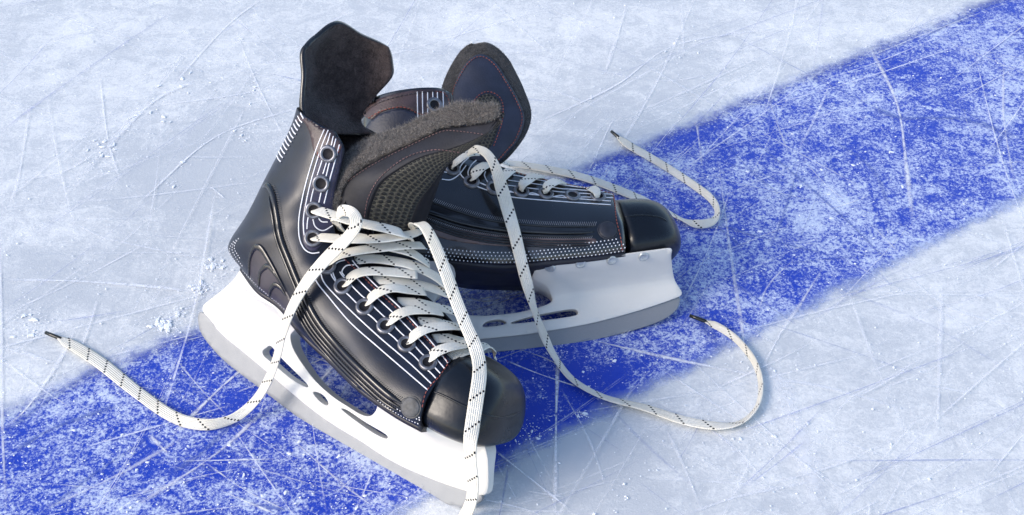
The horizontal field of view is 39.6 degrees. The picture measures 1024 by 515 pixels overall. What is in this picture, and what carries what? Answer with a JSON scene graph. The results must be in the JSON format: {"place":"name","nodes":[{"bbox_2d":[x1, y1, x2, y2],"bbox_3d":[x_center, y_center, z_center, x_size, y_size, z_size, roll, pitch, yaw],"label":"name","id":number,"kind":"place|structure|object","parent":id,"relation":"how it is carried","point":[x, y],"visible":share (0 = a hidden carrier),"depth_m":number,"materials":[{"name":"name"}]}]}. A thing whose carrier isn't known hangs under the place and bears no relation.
{"place":"outdoors","nodes":[
{"label":"outdoors","id":0,"kind":"place"},
{"bbox_2d":[0,0,1023,514],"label":"ice","id":1,"kind":"structure","parent":0,"point":[746,48],"depth_m":1.18,"materials":[{"name":"white ice"}]},
{"bbox_2d":[44,21,525,514],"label":"ice skate","id":2,"kind":"object","parent":1,"relation":"on","point":[320,274],"visible":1,"depth_m":0.97,"materials":[{"name":"black leather"}]},
{"bbox_2d":[0,0,1022,514],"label":"snow crumbs","id":3,"kind":"object","parent":1,"relation":"on","point":[162,324],"visible":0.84,"depth_m":1.09,"materials":[{"name":"white snow"}]},
{"bbox_2d":[0,0,1023,514],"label":"blue line","id":4,"kind":"object","parent":1,"relation":"on","point":[942,84],"depth_m":1.13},
{"bbox_2d":[0,0,1023,514],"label":"skate scratches","id":5,"kind":"object","parent":1,"relation":"on","point":[508,292],"visible":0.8,"depth_m":1.09,"materials":[{"name":"white"}]},
{"bbox_2d":[20,14,1007,509],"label":"ice gouges","id":6,"kind":"object","parent":1,"relation":"on","point":[720,228],"visible":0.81,"depth_m":1.17,"materials":[{"name":"white ice"}]},
{"bbox_2d":[361,42,763,429],"bbox_3d":[0.022,-0.050,1.093,0.324,0.160,0.358,0,41,0],"label":"ice skate","id":7,"kind":"object","parent":1,"relation":"on","point":[596,260],"visible":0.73,"depth_m":1.07,"materials":[{"name":"black leather"}]}
]}

